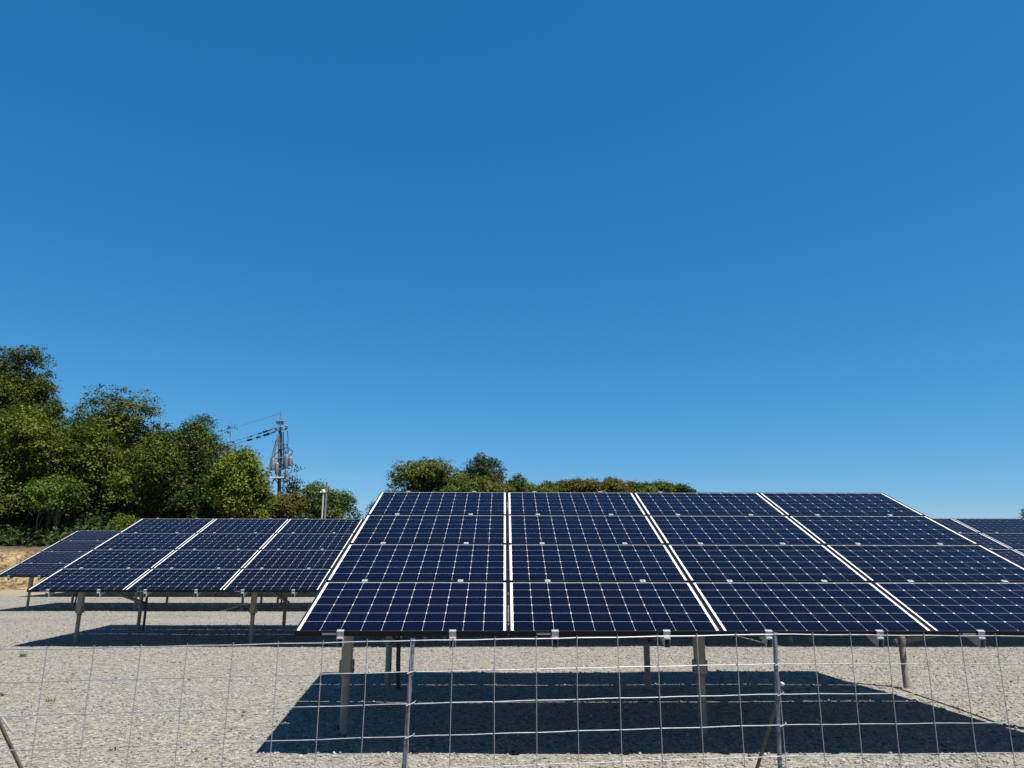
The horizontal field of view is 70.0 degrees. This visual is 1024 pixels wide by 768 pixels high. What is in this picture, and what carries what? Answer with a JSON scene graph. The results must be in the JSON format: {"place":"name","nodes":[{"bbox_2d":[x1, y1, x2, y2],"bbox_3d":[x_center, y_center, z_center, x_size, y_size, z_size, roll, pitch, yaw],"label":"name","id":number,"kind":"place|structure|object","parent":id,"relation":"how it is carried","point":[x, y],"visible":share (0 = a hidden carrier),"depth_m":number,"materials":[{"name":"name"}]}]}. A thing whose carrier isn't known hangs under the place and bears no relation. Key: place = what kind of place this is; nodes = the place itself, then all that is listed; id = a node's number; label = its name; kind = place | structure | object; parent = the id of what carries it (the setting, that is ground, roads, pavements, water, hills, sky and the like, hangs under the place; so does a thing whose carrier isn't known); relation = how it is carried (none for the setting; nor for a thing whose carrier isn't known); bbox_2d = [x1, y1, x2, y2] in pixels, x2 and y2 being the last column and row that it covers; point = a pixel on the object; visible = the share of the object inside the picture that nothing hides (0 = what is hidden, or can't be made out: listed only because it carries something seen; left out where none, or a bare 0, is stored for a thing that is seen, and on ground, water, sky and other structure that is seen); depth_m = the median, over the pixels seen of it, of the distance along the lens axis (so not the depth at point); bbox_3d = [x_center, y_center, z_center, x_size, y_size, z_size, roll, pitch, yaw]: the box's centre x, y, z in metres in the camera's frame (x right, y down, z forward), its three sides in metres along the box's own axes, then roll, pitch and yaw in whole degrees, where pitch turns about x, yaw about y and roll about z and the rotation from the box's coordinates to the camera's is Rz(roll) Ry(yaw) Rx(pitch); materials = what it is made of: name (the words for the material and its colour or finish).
{"place":"outdoors","nodes":[
{"label":"outdoors","id":0,"kind":"place"},
{"bbox_2d":[0,544,48,589],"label":"bank","id":1,"kind":"structure","parent":0,"point":[11,556],"depth_m":36.92,"materials":[{"name":"soil"}]},
{"bbox_2d":[0,374,15,421],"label":"broadleaf tree","id":2,"kind":"object","parent":1,"relation":"on","point":[5,400],"visible":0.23,"depth_m":48.81,"materials":[{"name":"green plant"}]},
{"bbox_2d":[0,465,31,522],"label":"broadleaf tree","id":3,"kind":"object","parent":1,"relation":"on","point":[5,506],"visible":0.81,"depth_m":41.42,"materials":[{"name":"green plant"}]},
{"bbox_2d":[0,344,67,415],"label":"broadleaf tree","id":4,"kind":"object","parent":1,"relation":"on","point":[31,388],"visible":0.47,"depth_m":52.06,"materials":[{"name":"green plant"}]},
{"bbox_2d":[0,403,95,524],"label":"broadleaf tree","id":5,"kind":"object","parent":1,"relation":"on","point":[23,432],"visible":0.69,"depth_m":42.25,"materials":[{"name":"green plant"}]},
{"bbox_2d":[24,399,72,478],"bbox_3d":[-30.366,5.774,47.700,4.163,9.798,4.690,0,-13,-1],"label":"broadleaf tree","id":6,"kind":"object","parent":1,"relation":"on","point":[54,411],"visible":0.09,"depth_m":48.14,"materials":[{"name":"green plant"}]},
{"bbox_2d":[13,473,101,539],"bbox_3d":[-25.317,7.180,41.175,4.052,4.528,4.190,0,-13,-1],"label":"broadleaf tree","id":7,"kind":"object","parent":1,"relation":"on","point":[71,493],"visible":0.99,"depth_m":40.80,"materials":[{"name":"green plant"}]},
{"bbox_2d":[16,408,133,522],"bbox_3d":[-26.288,5.704,44.024,6.445,8.650,6.428,0,-13,-1],"label":"broadleaf tree","id":8,"kind":"object","parent":1,"relation":"on","point":[90,437],"visible":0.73,"depth_m":43.72,"materials":[{"name":"green plant"}]},
{"bbox_2d":[72,480,139,520],"bbox_3d":[-24.778,8.086,45.083,4.795,4.499,3.562,5,-14,-21],"label":"understory bush","id":9,"kind":"object","parent":1,"relation":"on","point":[101,501],"visible":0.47,"depth_m":44.45,"materials":[{"name":"green plant"}]},
{"bbox_2d":[58,382,177,511],"bbox_3d":[-26.078,5.468,48.768,9.098,10.915,7.717,0,-13,-1],"label":"broadleaf tree","id":10,"kind":"object","parent":1,"relation":"on","point":[124,425],"visible":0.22,"depth_m":48.23,"materials":[{"name":"green plant"}]},
{"bbox_2d":[106,511,139,530],"bbox_3d":[-21.304,8.055,40.034,2.058,2.264,1.982,-5,-14,19],"label":"understory bush","id":11,"kind":"object","parent":1,"relation":"on","point":[124,522],"visible":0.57,"depth_m":39.90,"materials":[{"name":"green plant"}]},
{"bbox_2d":[97,423,202,517],"bbox_3d":[-21.257,6.107,44.477,5.779,7.973,6.364,0,-13,-1],"label":"broadleaf tree","id":12,"kind":"object","parent":1,"relation":"on","point":[159,464],"visible":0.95,"depth_m":43.45,"materials":[{"name":"green plant"}]},
{"bbox_2d":[122,492,181,520],"bbox_3d":[-21.777,8.074,44.635,4.415,4.213,4.178,0,-13,-1],"label":"understory bush","id":13,"kind":"object","parent":1,"relation":"on","point":[140,512],"visible":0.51,"depth_m":43.63,"materials":[{"name":"green plant"}]},
{"bbox_2d":[163,472,233,518],"bbox_3d":[-18.407,7.451,43.420,4.153,4.577,4.028,0,-13,-1],"label":"understory bush","id":14,"kind":"object","parent":1,"relation":"on","point":[196,497],"visible":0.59,"depth_m":42.95,"materials":[{"name":"green plant"}]},
{"bbox_2d":[171,412,232,517],"bbox_3d":[-19.992,6.066,46.359,4.976,8.918,5.718,0,-13,-1],"label":"broadleaf tree","id":15,"kind":"object","parent":1,"relation":"on","point":[205,448],"visible":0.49,"depth_m":45.87,"materials":[{"name":"green plant"}]},
{"bbox_2d":[215,422,241,517],"bbox_3d":[-18.976,6.660,48.444,2.094,8.453,2.483,11,-17,-38],"label":"broadleaf tree","id":16,"kind":"object","parent":1,"relation":"on","point":[230,446],"visible":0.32,"depth_m":49.31,"materials":[{"name":"green plant"}]},
{"bbox_2d":[193,445,279,518],"bbox_3d":[-15.893,6.550,42.570,4.266,6.220,5.220,0,-13,-1],"label":"broadleaf tree","id":17,"kind":"object","parent":1,"relation":"on","point":[243,487],"visible":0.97,"depth_m":41.79,"materials":[{"name":"green plant"}]},
{"bbox_2d":[0,489,507,546],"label":"undergrowth","id":18,"kind":"object","parent":1,"relation":"on","point":[21,530],"visible":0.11,"depth_m":41.64,"materials":[{"name":"green plant"}]},
{"bbox_2d":[265,411,292,495],"bbox_3d":[-16.672,6.818,52.595,1.861,9.970,1.050,0,-13,-1],"label":"utility pole","id":19,"kind":"object","parent":1,"relation":"on","point":[278,466],"visible":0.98,"depth_m":52.64,"materials":[{"name":"metal"}]},
{"bbox_2d":[229,428,274,442],"bbox_3d":[-21.967,4.319,56.294,11.330,1.037,0.168,-8,-16,30],"label":"overhead wire","id":20,"kind":"object","parent":19,"relation":"attached to","point":[259,433],"visible":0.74,"depth_m":54.31,"materials":[{"name":"black plastic"}]},
{"bbox_2d":[232,431,275,444],"bbox_3d":[-21.753,4.531,55.731,10.376,1.125,0.196,-7,-15,27],"label":"overhead wire","id":21,"kind":"object","parent":19,"relation":"attached to","point":[257,437],"visible":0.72,"depth_m":54.15,"materials":[{"name":"black plastic"}]},
{"bbox_2d":[255,490,317,518],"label":"broadleaf tree","id":22,"kind":"object","parent":1,"relation":"on","point":[289,505],"visible":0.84,"depth_m":46.94,"materials":[{"name":"green plant"}]},
{"bbox_2d":[281,463,304,496],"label":"pine tree","id":23,"kind":"object","parent":1,"relation":"on","point":[292,486],"visible":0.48,"depth_m":57.73,"materials":[{"name":"green plant"}]},
{"bbox_2d":[320,489,325,518],"bbox_3d":[-10.219,7.318,39.154,0.304,3.323,0.234,0,-13,-1],"label":"camera pole","id":24,"kind":"object","parent":1,"relation":"on","point":[323,491],"visible":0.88,"depth_m":39.37,"materials":[{"name":"metal"}]},
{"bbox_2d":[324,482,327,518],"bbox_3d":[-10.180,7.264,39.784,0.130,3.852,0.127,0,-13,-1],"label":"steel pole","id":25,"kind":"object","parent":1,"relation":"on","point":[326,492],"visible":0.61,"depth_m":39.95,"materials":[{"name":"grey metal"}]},
{"bbox_2d":[297,479,357,518],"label":"broadleaf tree","id":26,"kind":"object","parent":1,"relation":"on","point":[336,504],"visible":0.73,"depth_m":54.51,"materials":[{"name":"green plant"}]},
{"bbox_2d":[344,505,363,518],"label":"broadleaf tree","id":27,"kind":"object","parent":1,"relation":"on","point":[353,514],"visible":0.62,"depth_m":57.03,"materials":[{"name":"green plant"}]},
{"bbox_2d":[386,471,401,491],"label":"broadleaf tree","id":28,"kind":"object","parent":1,"relation":"on","point":[391,485],"visible":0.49,"depth_m":71.44,"materials":[{"name":"green plant"}]},
{"bbox_2d":[387,456,459,491],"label":"broadleaf tree","id":29,"kind":"object","parent":1,"relation":"on","point":[430,476],"visible":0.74,"depth_m":67.90,"materials":[{"name":"green plant"}]},
{"bbox_2d":[439,471,491,491],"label":"broadleaf tree","id":30,"kind":"object","parent":1,"relation":"on","point":[462,483],"visible":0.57,"depth_m":65.78,"materials":[{"name":"green plant"}]},
{"bbox_2d":[447,452,506,487],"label":"broadleaf tree","id":31,"kind":"object","parent":1,"relation":"on","point":[483,466],"visible":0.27,"depth_m":71.59,"materials":[{"name":"green plant"}]},
{"bbox_2d":[477,471,517,504],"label":"broadleaf tree","id":32,"kind":"object","parent":1,"relation":"on","point":[496,486],"visible":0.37,"depth_m":66.31,"materials":[{"name":"green plant"}]},
{"bbox_2d":[504,472,531,491],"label":"broadleaf tree","id":33,"kind":"object","parent":1,"relation":"on","point":[519,482],"visible":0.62,"depth_m":69.29,"materials":[{"name":"green plant"}]},
{"bbox_2d":[523,481,542,491],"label":"distant tree","id":34,"kind":"object","parent":1,"relation":"on","point":[530,487],"visible":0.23,"depth_m":116.02,"materials":[{"name":"green plant"}]},
{"bbox_2d":[530,480,569,491],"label":"distant tree","id":35,"kind":"object","parent":1,"relation":"on","point":[546,486],"visible":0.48,"depth_m":115.67,"materials":[{"name":"green plant"}]},
{"bbox_2d":[551,478,584,491],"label":"distant tree","id":36,"kind":"object","parent":1,"relation":"on","point":[563,482],"visible":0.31,"depth_m":116.16,"materials":[{"name":"green plant"}]},
{"bbox_2d":[564,477,602,491],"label":"distant tree","id":37,"kind":"object","parent":1,"relation":"on","point":[590,482],"visible":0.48,"depth_m":115.27,"materials":[{"name":"green plant"}]},
{"bbox_2d":[582,479,612,491],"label":"distant tree","id":38,"kind":"object","parent":1,"relation":"on","point":[590,490],"visible":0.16,"depth_m":115.22,"materials":[{"name":"green plant"}]},
{"bbox_2d":[593,476,632,491],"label":"distant tree","id":39,"kind":"object","parent":1,"relation":"on","point":[617,485],"visible":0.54,"depth_m":114.98,"materials":[{"name":"green plant"}]},
{"bbox_2d":[619,480,647,491],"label":"distant tree","id":40,"kind":"object","parent":1,"relation":"on","point":[631,484],"visible":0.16,"depth_m":116.75,"materials":[{"name":"green plant"}]},
{"bbox_2d":[629,481,664,491],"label":"distant tree","id":41,"kind":"object","parent":1,"relation":"on","point":[649,488],"visible":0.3,"depth_m":115.30,"materials":[{"name":"green plant"}]},
{"bbox_2d":[645,479,682,491],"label":"distant tree","id":42,"kind":"object","parent":1,"relation":"on","point":[666,486],"visible":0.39,"depth_m":115.60,"materials":[{"name":"green plant"}]},
{"bbox_2d":[667,482,698,491],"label":"distant tree","id":43,"kind":"object","parent":1,"relation":"on","point":[684,488],"visible":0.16,"depth_m":115.71,"materials":[{"name":"green plant"}]},
{"bbox_2d":[0,590,1023,767],"bbox_3d":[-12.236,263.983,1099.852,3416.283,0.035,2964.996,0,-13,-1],"label":"ground","id":44,"kind":"structure","parent":0,"point":[472,757],"depth_m":8.12,"materials":[{"name":"grey gravel"}]},
{"bbox_2d":[0,530,262,609],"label":"solar array","id":45,"kind":"object","parent":44,"relation":"on","point":[54,557],"visible":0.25,"depth_m":22.61,"materials":[{"name":"blue"}]},
{"bbox_2d":[27,518,426,642],"bbox_3d":[-4.931,3.863,14.500,6.864,2.570,3.862,0,-13,-1],"label":"solar array","id":46,"kind":"object","parent":44,"relation":"on","point":[145,557],"visible":0.71,"depth_m":14.12,"materials":[{"name":"blue"}]},
{"bbox_2d":[276,592,282,604],"bbox_3d":[-4.679,5.847,22.960,6.864,2.570,3.862,0,-13,-1],"label":"solar array","id":47,"kind":"object","parent":44,"relation":"on","point":[277,602],"depth_m":23.98,"materials":[{"name":"grey"}]},
{"bbox_2d":[0,632,1023,767],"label":"wire fence","id":48,"kind":"object","parent":44,"relation":"on","point":[778,685],"visible":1,"depth_m":3.78,"materials":[{"name":"metal"}]},
{"bbox_2d":[443,523,792,642],"bbox_3d":[1.793,3.888,14.568,6.864,2.570,3.862,0,-13,-1],"label":"solar array","id":49,"kind":"object","parent":44,"relation":"on","point":[790,639],"depth_m":13.44,"materials":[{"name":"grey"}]},
{"bbox_2d":[294,491,1023,733],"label":"solar array","id":50,"kind":"object","parent":44,"relation":"on","point":[598,563],"visible":0.98,"depth_m":6.97,"materials":[{"name":"photovoltaic glass"},{"name":"aluminium"},{"name":"galvanised steel"}]},
{"bbox_2d":[808,518,1023,642],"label":"solar array","id":51,"kind":"object","parent":44,"relation":"on","point":[1004,537],"visible":0.13,"depth_m":15.77,"materials":[{"name":"photovoltaic glass"},{"name":"aluminium"},{"name":"galvanised steel"}]},
{"bbox_2d":[0,0,1023,518],"label":"sky","id":52,"kind":"structure","parent":0,"point":[730,246],"materials":[{"name":"blue"}]}
]}

